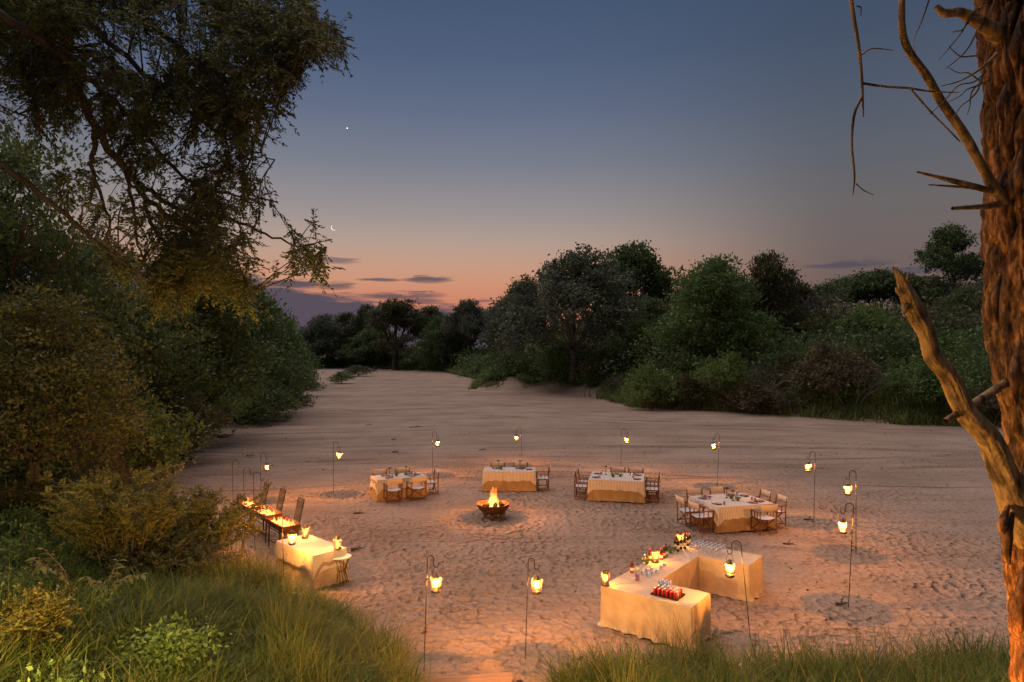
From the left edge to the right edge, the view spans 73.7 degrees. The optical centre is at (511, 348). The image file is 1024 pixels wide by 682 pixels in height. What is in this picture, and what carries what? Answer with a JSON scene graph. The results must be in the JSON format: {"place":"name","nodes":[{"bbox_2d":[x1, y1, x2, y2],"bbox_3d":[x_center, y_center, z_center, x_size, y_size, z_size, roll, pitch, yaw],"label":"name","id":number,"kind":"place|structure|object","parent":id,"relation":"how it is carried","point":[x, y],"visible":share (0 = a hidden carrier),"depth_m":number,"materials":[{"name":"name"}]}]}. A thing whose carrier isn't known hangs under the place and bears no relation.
{"place":"outdoors","nodes":[
{"label":"outdoors","id":0,"kind":"place"},
{"bbox_2d":[3,544,463,681],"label":"long grass","id":1,"kind":"structure","parent":0,"point":[236,669],"depth_m":11.12,"materials":[{"name":"green plant"}]},
{"bbox_2d":[0,0,984,348],"label":"sky","id":2,"kind":"structure","parent":0,"point":[483,140],"materials":[{"name":"blue"}]},
{"bbox_2d":[0,350,1009,681],"bbox_3d":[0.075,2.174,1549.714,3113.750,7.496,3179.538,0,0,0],"label":"river sand","id":3,"kind":"structure","parent":0,"point":[910,540],"depth_m":23.49,"materials":[{"name":"beige sand"}]},
{"bbox_2d":[0,476,71,513],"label":"green shrub","id":4,"kind":"object","parent":3,"relation":"on","point":[32,493],"visible":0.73,"depth_m":15.83,"materials":[{"name":"green plant"}]},
{"bbox_2d":[0,582,89,661],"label":"green shrub","id":5,"kind":"object","parent":3,"relation":"on","point":[33,612],"visible":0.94,"depth_m":8.95,"materials":[{"name":"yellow plant"}]},
{"bbox_2d":[24,548,72,595],"bbox_3d":[-7.213,3.642,10.601,0.786,0.995,0.694,0,0,22],"label":"broad leaved sapling","id":6,"kind":"object","parent":3,"relation":"on","point":[44,568],"visible":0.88,"depth_m":10.63,"materials":[{"name":"green plant"}]},
{"bbox_2d":[0,414,146,506],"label":"round bush","id":7,"kind":"object","parent":3,"relation":"on","point":[17,469],"visible":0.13,"depth_m":24.64,"materials":[{"name":"green plant"}]},
{"bbox_2d":[0,278,158,514],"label":"leafy tree","id":8,"kind":"object","parent":3,"relation":"on","point":[34,452],"visible":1,"depth_m":16.85,"materials":[{"name":"green plant"}]},
{"bbox_2d":[0,120,168,486],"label":"leafy tree","id":9,"kind":"object","parent":3,"relation":"on","point":[18,253],"visible":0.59,"depth_m":26.33,"materials":[{"name":"green plant"}]},
{"bbox_2d":[72,397,132,509],"bbox_3d":[-13.216,3.698,22.006,1.645,4.296,1.789,0,0,45],"label":"leafy tree","id":10,"kind":"object","parent":3,"relation":"on","point":[120,469],"visible":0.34,"depth_m":21.79,"materials":[{"name":"green plant"}]},
{"bbox_2d":[76,559,148,597],"bbox_3d":[-6.513,3.965,11.354,0.874,0.678,0.978,0,0,0],"label":"broad leaved sapling","id":11,"kind":"object","parent":3,"relation":"on","point":[91,580],"visible":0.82,"depth_m":11.37,"materials":[{"name":"green plant"}]},
{"bbox_2d":[0,489,241,681],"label":"ground cover","id":12,"kind":"object","parent":3,"relation":"on","point":[166,634],"visible":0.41,"depth_m":9.57,"materials":[{"name":"green plant"}]},
{"bbox_2d":[39,459,217,565],"bbox_3d":[-7.895,3.542,13.909,3.300,2.502,2.736,0,0,0],"label":"yellow shrub","id":13,"kind":"object","parent":3,"relation":"on","point":[99,526],"visible":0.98,"depth_m":13.68,"materials":[{"name":"green plant"}]},
{"bbox_2d":[39,230,220,404],"bbox_3d":[-19.312,-0.659,33.938,10.104,10.190,9.288,0,0,-42],"label":"leafy tree","id":14,"kind":"object","parent":3,"relation":"on","point":[155,343],"visible":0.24,"depth_m":33.62,"materials":[{"name":"green plant"}]},
{"bbox_2d":[61,389,216,491],"bbox_3d":[-15.809,3.940,29.129,6.349,4.577,6.257,0,0,44],"label":"round bush","id":15,"kind":"object","parent":3,"relation":"on","point":[161,436],"visible":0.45,"depth_m":28.75,"materials":[{"name":"green plant"}]},
{"bbox_2d":[2,332,307,422],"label":"undergrowth","id":16,"kind":"object","parent":3,"relation":"on","point":[164,388],"depth_m":33.68,"materials":[{"name":"green plant"}]},
{"bbox_2d":[0,503,316,681],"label":"long grass","id":17,"kind":"structure","parent":3,"relation":"on","point":[41,657],"depth_m":10.12,"materials":[{"name":"green plant"}]},
{"bbox_2d":[73,522,243,585],"bbox_3d":[-7.143,4.248,13.796,2.834,1.389,2.556,0,0,-42],"label":"green shrub","id":18,"kind":"object","parent":3,"relation":"on","point":[176,550],"visible":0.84,"depth_m":13.80,"materials":[{"name":"green plant"}]},
{"bbox_2d":[0,0,359,337],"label":"overhanging tree","id":19,"kind":"object","parent":3,"relation":"on","point":[50,71],"visible":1,"depth_m":9.01,"materials":[{"name":"green plant"}]},
{"bbox_2d":[135,378,252,455],"bbox_3d":[-17.145,3.858,34.093,5.990,5.060,6.444,0,0,13],"label":"leafy bush","id":20,"kind":"object","parent":3,"relation":"on","point":[200,409],"visible":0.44,"depth_m":34.02,"materials":[{"name":"green plant"}]},
{"bbox_2d":[121,280,285,416],"bbox_3d":[-20.485,-0.231,42.262,11.907,11.033,11.304,0,0,26],"label":"leafy tree","id":21,"kind":"object","parent":3,"relation":"on","point":[233,362],"visible":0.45,"depth_m":41.54,"materials":[{"name":"green plant"}]},
{"bbox_2d":[152,376,255,447],"bbox_3d":[-17.764,4.133,38.445,5.663,5.427,5.446,0,0,33],"label":"thorn tree","id":22,"kind":"object","parent":3,"relation":"on","point":[203,390],"visible":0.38,"depth_m":38.48,"materials":[{"name":"green plant"}]},
{"bbox_2d":[153,481,273,567],"bbox_3d":[-7.032,4.218,15.880,2.821,2.118,2.441,0,0,0],"label":"yellow shrub","id":23,"kind":"object","parent":3,"relation":"on","point":[221,526],"visible":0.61,"depth_m":15.66,"materials":[{"name":"green plant"}]},
{"bbox_2d":[145,271,317,408],"bbox_3d":[-24.284,-0.188,57.812,14.574,13.945,13.836,0,0,-20],"label":"leafy tree","id":24,"kind":"object","parent":3,"relation":"on","point":[283,370],"visible":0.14,"depth_m":57.39,"materials":[{"name":"green plant"}]},
{"bbox_2d":[217,373,308,426],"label":"round bush","id":25,"kind":"object","parent":3,"relation":"on","point":[265,404],"visible":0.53,"depth_m":51.11,"materials":[{"name":"green plant"}]},
{"bbox_2d":[252,486,285,542],"bbox_3d":[-7.230,4.844,20.337,0.708,1.512,1.240,0,0,-39],"label":"brazier","id":26,"kind":"object","parent":3,"relation":"on","point":[276,513],"visible":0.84,"depth_m":20.19,"materials":[{"name":"wood"}]},
{"bbox_2d":[266,495,304,546],"bbox_3d":[-6.302,4.844,19.081,0.708,1.512,1.240,0,0,-39],"label":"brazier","id":27,"kind":"object","parent":3,"relation":"on","point":[286,530],"visible":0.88,"depth_m":18.98,"materials":[{"name":"metal"}]},
{"bbox_2d":[260,294,324,387],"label":"leafy tree","id":28,"kind":"object","parent":3,"relation":"on","point":[293,335],"visible":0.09,"depth_m":79.84,"materials":[{"name":"green plant"}]},
{"bbox_2d":[273,379,316,408],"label":"leafy bush","id":29,"kind":"object","parent":3,"relation":"on","point":[304,397],"visible":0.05,"depth_m":65.90,"materials":[{"name":"green plant"}]},
{"bbox_2d":[278,310,320,378],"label":"leafy tree","id":30,"kind":"object","parent":3,"relation":"on","point":[312,354],"visible":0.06,"depth_m":105.04,"materials":[{"name":"green plant"}]},
{"bbox_2d":[275,558,349,588],"bbox_3d":[-4.972,5.209,16.889,2.068,0.763,1.105,0,0,44],"label":"dining table","id":31,"kind":"object","parent":3,"relation":"on","point":[333,572],"visible":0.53,"depth_m":16.26,"materials":[{"name":"fabric"}]},
{"bbox_2d":[274,534,348,579],"bbox_3d":[-4.973,5.104,16.860,1.958,0.566,1.034,0,0,44],"label":"tablecloth","id":32,"kind":"object","parent":31,"relation":"on","point":[317,554],"visible":0.88,"depth_m":16.42,"materials":[{"name":"fabric"}]},
{"bbox_2d":[296,312,349,361],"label":"broadleaf tree","id":33,"kind":"object","parent":3,"relation":"on","point":[323,334],"visible":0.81,"depth_m":197.11,"materials":[{"name":"green plant"}]},
{"bbox_2d":[326,371,355,383],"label":"leafy bush","id":34,"kind":"object","parent":3,"relation":"on","point":[342,376],"visible":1,"depth_m":109.85,"materials":[{"name":"green plant"}]},
{"bbox_2d":[331,311,360,334],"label":"savanna tree","id":35,"kind":"object","parent":3,"relation":"on","point":[343,317],"visible":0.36,"depth_m":207.78,"materials":[{"name":"green plant"}]},
{"bbox_2d":[342,364,377,375],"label":"leafy bush","id":36,"kind":"object","parent":3,"relation":"on","point":[355,369],"visible":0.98,"depth_m":139.86,"materials":[{"name":"green plant"}]},
{"bbox_2d":[346,303,375,338],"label":"savanna tree","id":37,"kind":"object","parent":3,"relation":"on","point":[358,322],"visible":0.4,"depth_m":203.15,"materials":[{"name":"green plant"}]},
{"bbox_2d":[330,326,408,362],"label":"broadleaf tree","id":38,"kind":"object","parent":3,"relation":"on","point":[359,344],"visible":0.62,"depth_m":192.28,"materials":[{"name":"green plant"}]},
{"bbox_2d":[383,478,402,502],"bbox_3d":[-4.367,5.155,25.060,0.625,0.910,0.651,0,0,-24],"label":"director chair","id":39,"kind":"object","parent":3,"relation":"on","point":[398,481],"visible":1,"depth_m":24.92,"materials":[{"name":"beige fabric"}]},
{"bbox_2d":[359,296,431,369],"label":"broadleaf tree","id":40,"kind":"object","parent":3,"relation":"on","point":[388,313],"visible":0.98,"depth_m":179.49,"materials":[{"name":"green plant"}]},
{"bbox_2d":[369,487,427,501],"bbox_3d":[-4.298,5.209,25.941,2.093,0.763,1.250,0,0,-26],"label":"dining table","id":41,"kind":"object","parent":3,"relation":"on","point":[379,497],"visible":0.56,"depth_m":25.49,"materials":[{"name":"fabric"}]},
{"bbox_2d":[370,472,427,495],"bbox_3d":[-4.298,5.104,25.955,2.063,0.566,1.094,0,0,-26],"label":"tablecloth","id":42,"kind":"object","parent":41,"relation":"on","point":[377,482],"visible":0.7,"depth_m":25.57,"materials":[{"name":"fabric"}]},
{"bbox_2d":[314,356,499,376],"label":"undergrowth","id":43,"kind":"object","parent":3,"relation":"on","point":[404,363],"visible":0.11,"depth_m":184.39,"materials":[{"name":"green plant"}]},
{"bbox_2d":[406,476,426,500],"bbox_3d":[-3.557,5.155,25.455,0.625,0.910,0.651,0,0,-31],"label":"director chair","id":44,"kind":"object","parent":3,"relation":"on","point":[421,479],"visible":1,"depth_m":25.34,"materials":[{"name":"brown wood"}]},
{"bbox_2d":[307,340,547,376],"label":"undergrowth","id":45,"kind":"object","parent":3,"relation":"on","point":[462,358],"visible":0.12,"depth_m":152.39,"materials":[{"name":"green plant"}]},
{"bbox_2d":[407,305,449,348],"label":"savanna tree","id":46,"kind":"object","parent":3,"relation":"on","point":[429,310],"visible":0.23,"depth_m":187.60,"materials":[{"name":"green plant"}]},
{"bbox_2d":[406,311,484,366],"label":"broadleaf tree","id":47,"kind":"object","parent":3,"relation":"on","point":[436,345],"visible":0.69,"depth_m":169.01,"materials":[{"name":"green plant"}]},
{"bbox_2d":[409,672,512,681],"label":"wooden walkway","id":48,"kind":"structure","parent":3,"relation":"on","point":[488,677],"depth_m":11.47,"materials":[{"name":"brown wood"}]},
{"bbox_2d":[437,298,491,356],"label":"broadleaf tree","id":49,"kind":"object","parent":3,"relation":"on","point":[469,318],"visible":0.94,"depth_m":162.84,"materials":[{"name":"green plant"}]},
{"bbox_2d":[476,499,509,518],"bbox_3d":[-0.626,5.388,22.901,1.150,0.445,1.150,0,0,0],"label":"fire bowl","id":50,"kind":"object","parent":3,"relation":"on","point":[491,511],"visible":0.91,"depth_m":22.56,"materials":[{"name":"metal"}]},
{"bbox_2d":[477,297,538,350],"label":"broadleaf tree","id":51,"kind":"object","parent":3,"relation":"on","point":[491,326],"visible":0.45,"depth_m":116.56,"materials":[{"name":"green plant"}]},
{"bbox_2d":[480,480,536,491],"bbox_3d":[-0.120,5.208,27.365,2.279,0.763,1.214,0,0,2],"label":"dining table","id":52,"kind":"object","parent":3,"relation":"on","point":[517,486],"visible":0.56,"depth_m":26.84,"materials":[{"name":"fabric"}]},
{"bbox_2d":[482,467,536,484],"bbox_3d":[-0.099,5.112,27.351,2.199,0.581,1.122,0,0,1],"label":"tablecloth","id":53,"kind":"object","parent":52,"relation":"on","point":[508,474],"visible":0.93,"depth_m":26.86,"materials":[{"name":"fabric"}]},
{"bbox_2d":[481,279,548,337],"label":"broadleaf tree","id":54,"kind":"object","parent":3,"relation":"on","point":[510,290],"visible":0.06,"depth_m":124.44,"materials":[{"name":"green plant"}]},
{"bbox_2d":[467,309,625,356],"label":"undergrowth","id":55,"kind":"object","parent":3,"relation":"on","point":[482,348],"visible":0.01,"depth_m":167.51,"materials":[{"name":"green plant"}]},
{"bbox_2d":[478,360,629,389],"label":"undergrowth","id":56,"kind":"object","parent":3,"relation":"on","point":[529,378],"visible":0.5,"depth_m":91.21,"materials":[{"name":"green plant"}]},
{"bbox_2d":[526,342,588,387],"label":"round bush","id":57,"kind":"object","parent":3,"relation":"on","point":[551,361],"visible":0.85,"depth_m":88.24,"materials":[{"name":"green plant"}]},
{"bbox_2d":[489,242,655,386],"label":"broadleaf tree","id":58,"kind":"object","parent":3,"relation":"on","point":[570,282],"visible":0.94,"depth_m":85.65,"materials":[{"name":"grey plant"}]},
{"bbox_2d":[573,472,587,499],"bbox_3d":[2.610,5.155,25.732,0.651,0.910,0.625,0,0,11],"label":"director chair","id":59,"kind":"object","parent":3,"relation":"on","point":[578,485],"visible":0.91,"depth_m":25.49,"materials":[{"name":"brown wood"}]},
{"bbox_2d":[575,348,627,383],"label":"round bush","id":60,"kind":"object","parent":3,"relation":"on","point":[585,367],"visible":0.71,"depth_m":81.41,"materials":[{"name":"green plant"}]},
{"bbox_2d":[486,328,748,382],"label":"undergrowth","id":61,"kind":"object","parent":3,"relation":"on","point":[517,362],"visible":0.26,"depth_m":93.26,"materials":[{"name":"green plant"}]},
{"bbox_2d":[587,489,647,502],"bbox_3d":[3.997,5.208,25.859,2.276,0.763,1.864,0,0,12],"label":"dining table","id":62,"kind":"object","parent":3,"relation":"on","point":[613,495],"visible":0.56,"depth_m":25.04,"materials":[{"name":"fabric"}]},
{"bbox_2d":[587,472,645,496],"bbox_3d":[3.984,5.106,25.846,2.166,0.571,1.764,0,0,12],"label":"tablecloth","id":63,"kind":"object","parent":62,"relation":"on","point":[624,482],"visible":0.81,"depth_m":25.14,"materials":[{"name":"fabric"}]},
{"bbox_2d":[588,239,689,313],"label":"broadleaf tree","id":64,"kind":"object","parent":3,"relation":"on","point":[644,265],"visible":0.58,"depth_m":95.21,"materials":[{"name":"green plant"}]},
{"bbox_2d":[619,360,682,408],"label":"leafy bush","id":65,"kind":"object","parent":3,"relation":"on","point":[647,383],"visible":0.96,"depth_m":62.74,"materials":[{"name":"green plant"}]},
{"bbox_2d":[644,475,660,502],"bbox_3d":[5.184,5.155,25.185,0.651,0.910,0.625,0,0,13],"label":"director chair","id":66,"kind":"object","parent":3,"relation":"on","point":[650,488],"visible":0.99,"depth_m":24.96,"materials":[{"name":"brown wood"}]},
{"bbox_2d":[608,294,699,359],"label":"broadleaf tree","id":67,"kind":"object","parent":3,"relation":"on","point":[657,309],"visible":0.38,"depth_m":79.31,"materials":[{"name":"green plant"}]},
{"bbox_2d":[309,360,1001,426],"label":"bank grass","id":68,"kind":"structure","parent":3,"relation":"on","point":[823,408],"depth_m":56.36,"materials":[{"name":"green plant"}]},
{"bbox_2d":[597,574,713,650],"bbox_3d":[2.825,5.199,13.662,2.208,0.783,1.238,0,0,37],"label":"bar table","id":69,"kind":"object","parent":3,"relation":"on","point":[625,598],"visible":0.9,"depth_m":13.28,"materials":[{"name":"fabric"}]},
{"bbox_2d":[624,551,699,590],"bbox_3d":[3.353,5.197,15.214,1.050,0.787,2.287,0,0,37],"label":"bar table","id":70,"kind":"object","parent":3,"relation":"on","point":[678,569],"visible":0.55,"depth_m":15.15,"materials":[{"name":"fabric"}]},
{"bbox_2d":[657,370,713,406],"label":"leafy bush","id":71,"kind":"object","parent":3,"relation":"on","point":[690,388],"visible":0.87,"depth_m":62.43,"materials":[{"name":"green plant"}]},
{"bbox_2d":[675,494,700,526],"bbox_3d":[5.625,5.155,21.873,0.651,0.910,0.625,0,0,-13],"label":"director chair","id":72,"kind":"object","parent":3,"relation":"on","point":[685,508],"visible":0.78,"depth_m":21.78,"materials":[{"name":"brown wood"}]},
{"bbox_2d":[688,500,713,532],"bbox_3d":[5.846,5.155,21.103,0.651,0.910,0.625,0,0,-16],"label":"director chair","id":73,"kind":"object","parent":3,"relation":"on","point":[699,514],"visible":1,"depth_m":21.00,"materials":[{"name":"brown wood"}]},
{"bbox_2d":[636,252,784,358],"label":"broadleaf tree","id":74,"kind":"object","parent":3,"relation":"on","point":[708,308],"visible":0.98,"depth_m":69.30,"materials":[{"name":"green plant"}]},
{"bbox_2d":[669,543,764,601],"bbox_3d":[4.737,5.199,16.133,2.274,0.783,1.158,0,0,37],"label":"bar table","id":75,"kind":"object","parent":3,"relation":"on","point":[713,579],"visible":0.63,"depth_m":15.58,"materials":[{"name":"fabric"}]},
{"bbox_2d":[687,345,763,403],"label":"leafy bush","id":76,"kind":"object","parent":3,"relation":"on","point":[730,367],"visible":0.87,"depth_m":61.26,"materials":[{"name":"green plant"}]},
{"bbox_2d":[688,512,775,532],"bbox_3d":[7.012,5.209,21.875,2.222,0.763,1.878,0,0,-16],"label":"dining table","id":77,"kind":"object","parent":3,"relation":"on","point":[736,525],"visible":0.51,"depth_m":20.99,"materials":[{"name":"fabric"}]},
{"bbox_2d":[688,493,775,526],"bbox_3d":[7.004,5.110,21.851,2.176,0.578,1.826,0,0,-16],"label":"tablecloth","id":78,"kind":"object","parent":77,"relation":"on","point":[728,508],"visible":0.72,"depth_m":21.16,"materials":[{"name":"fabric"}]},
{"bbox_2d":[712,323,777,355],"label":"leafy bush","id":79,"kind":"object","parent":3,"relation":"on","point":[763,341],"visible":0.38,"depth_m":68.80,"materials":[{"name":"green plant"}]},
{"bbox_2d":[694,356,795,412],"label":"bare bush","id":80,"kind":"object","parent":3,"relation":"on","point":[776,374],"visible":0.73,"depth_m":60.05,"materials":[{"name":"brown plant"}]},
{"bbox_2d":[712,378,801,414],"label":"round bush","id":81,"kind":"object","parent":3,"relation":"on","point":[745,403],"visible":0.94,"depth_m":58.55,"materials":[{"name":"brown plant"}]},
{"bbox_2d":[750,504,777,534],"bbox_3d":[7.712,5.155,20.889,0.625,0.910,0.651,0,0,-14],"label":"director chair","id":82,"kind":"object","parent":3,"relation":"on","point":[769,508],"visible":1,"depth_m":20.73,"materials":[{"name":"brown wood"}]},
{"bbox_2d":[542,304,992,388],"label":"undergrowth","id":83,"kind":"object","parent":3,"relation":"on","point":[809,340],"visible":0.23,"depth_m":67.07,"materials":[{"name":"green plant"}]},
{"bbox_2d":[735,249,811,345],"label":"broadleaf tree","id":84,"kind":"object","parent":3,"relation":"on","point":[775,280],"visible":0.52,"depth_m":80.31,"materials":[{"name":"green plant"}]},
{"bbox_2d":[772,494,787,526],"bbox_3d":[8.381,5.155,21.808,0.651,0.910,0.625,0,0,-11],"label":"director chair","id":85,"kind":"object","parent":3,"relation":"on","point":[781,498],"visible":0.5,"depth_m":21.73,"materials":[{"name":"beige fabric"}]},
{"bbox_2d":[757,351,819,384],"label":"round bush","id":86,"kind":"object","parent":3,"relation":"on","point":[790,357],"visible":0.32,"depth_m":61.90,"materials":[{"name":"green plant"}]},
{"bbox_2d":[777,281,828,314],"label":"broadleaf tree","id":87,"kind":"object","parent":3,"relation":"on","point":[805,290],"visible":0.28,"depth_m":116.03,"materials":[{"name":"green plant"}]},
{"bbox_2d":[613,328,996,418],"bbox_3d":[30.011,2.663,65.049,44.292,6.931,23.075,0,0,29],"label":"undergrowth","id":88,"kind":"object","parent":3,"relation":"on","point":[882,390],"visible":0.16,"depth_m":57.72,"materials":[{"name":"green plant"}]},
{"bbox_2d":[776,308,865,350],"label":"leafy bush","id":89,"kind":"object","parent":3,"relation":"on","point":[807,325],"visible":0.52,"depth_m":77.22,"materials":[{"name":"green plant"}]},
{"bbox_2d":[672,281,983,346],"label":"undergrowth","id":90,"kind":"object","parent":3,"relation":"on","point":[943,317],"visible":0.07,"depth_m":79.36,"materials":[{"name":"green plant"}]},
{"bbox_2d":[779,336,890,393],"bbox_3d":[26.984,1.949,57.489,8.791,6.275,8.171,0,0,3],"label":"leafy bush","id":91,"kind":"object","parent":3,"relation":"on","point":[822,357],"visible":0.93,"depth_m":56.44,"materials":[{"name":"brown plant"}]},
{"bbox_2d":[809,275,888,310],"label":"savanna tree","id":92,"kind":"object","parent":3,"relation":"on","point":[828,285],"visible":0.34,"depth_m":147.91,"materials":[{"name":"green plant"}]},
{"bbox_2d":[803,359,906,409],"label":"bare bush","id":93,"kind":"object","parent":3,"relation":"on","point":[866,395],"visible":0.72,"depth_m":53.85,"materials":[{"name":"brown plant"}]},
{"bbox_2d":[812,301,914,342],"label":"leafy bush","id":94,"kind":"object","parent":3,"relation":"on","point":[869,311],"visible":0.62,"depth_m":73.23,"materials":[{"name":"green plant"}]},
{"bbox_2d":[826,264,944,310],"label":"savanna tree","id":95,"kind":"object","parent":3,"relation":"on","point":[882,282],"visible":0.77,"depth_m":138.57,"materials":[{"name":"green plant"}]},
{"bbox_2d":[836,325,963,376],"bbox_3d":[34.008,1.193,62.627,12.113,6.913,11.936,0,0,-7],"label":"round bush","id":96,"kind":"object","parent":3,"relation":"on","point":[891,338],"visible":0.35,"depth_m":60.48,"materials":[{"name":"green plant"}]},
{"bbox_2d":[885,272,964,310],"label":"savanna tree","id":97,"kind":"object","parent":3,"relation":"on","point":[937,281],"visible":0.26,"depth_m":141.64,"materials":[{"name":"green plant"}]},
{"bbox_2d":[871,353,983,404],"bbox_3d":[31.741,2.618,52.349,6.637,4.672,7.140,0,0,-21],"label":"leafy bush","id":98,"kind":"object","parent":3,"relation":"on","point":[923,376],"visible":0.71,"depth_m":51.56,"materials":[{"name":"green plant"}]},
{"bbox_2d":[849,0,1023,681],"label":"dead tree","id":99,"kind":"object","parent":3,"relation":"on","point":[997,26],"visible":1,"depth_m":4.35,"materials":[{"name":"brown wood"}]},
{"bbox_2d":[910,221,984,293],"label":"savanna tree","id":100,"kind":"object","parent":3,"relation":"on","point":[953,238],"visible":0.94,"depth_m":110.29,"materials":[{"name":"green plant"}]},
{"bbox_2d":[931,284,981,328],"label":"broadleaf tree","id":101,"kind":"object","parent":3,"relation":"on","point":[969,292],"visible":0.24,"depth_m":90.46,"materials":[{"name":"green plant"}]},
{"bbox_2d":[937,329,987,371],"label":"leafy bush","id":102,"kind":"object","parent":3,"relation":"on","point":[950,345],"visible":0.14,"depth_m":61.43,"materials":[{"name":"green plant"}]},
{"bbox_2d":[968,383,1001,421],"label":"leafy bush","id":103,"kind":"object","parent":3,"relation":"on","point":[993,403],"visible":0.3,"depth_m":49.40,"materials":[{"name":"green plant"}]},
{"bbox_2d":[121,489,1009,681],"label":"dry grass","id":104,"kind":"structure","parent":0,"point":[396,661],"depth_m":11.12,"materials":[{"name":"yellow plant"}]},
{"bbox_2d":[177,412,996,681],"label":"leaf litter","id":105,"kind":"object","parent":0,"point":[423,632],"visible":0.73,"depth_m":17.30,"materials":[{"name":"brown plant"}]},
{"bbox_2d":[496,613,1010,681],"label":"long grass","id":106,"kind":"structure","parent":0,"point":[821,669],"depth_m":10.28,"materials":[{"name":"green plant"}]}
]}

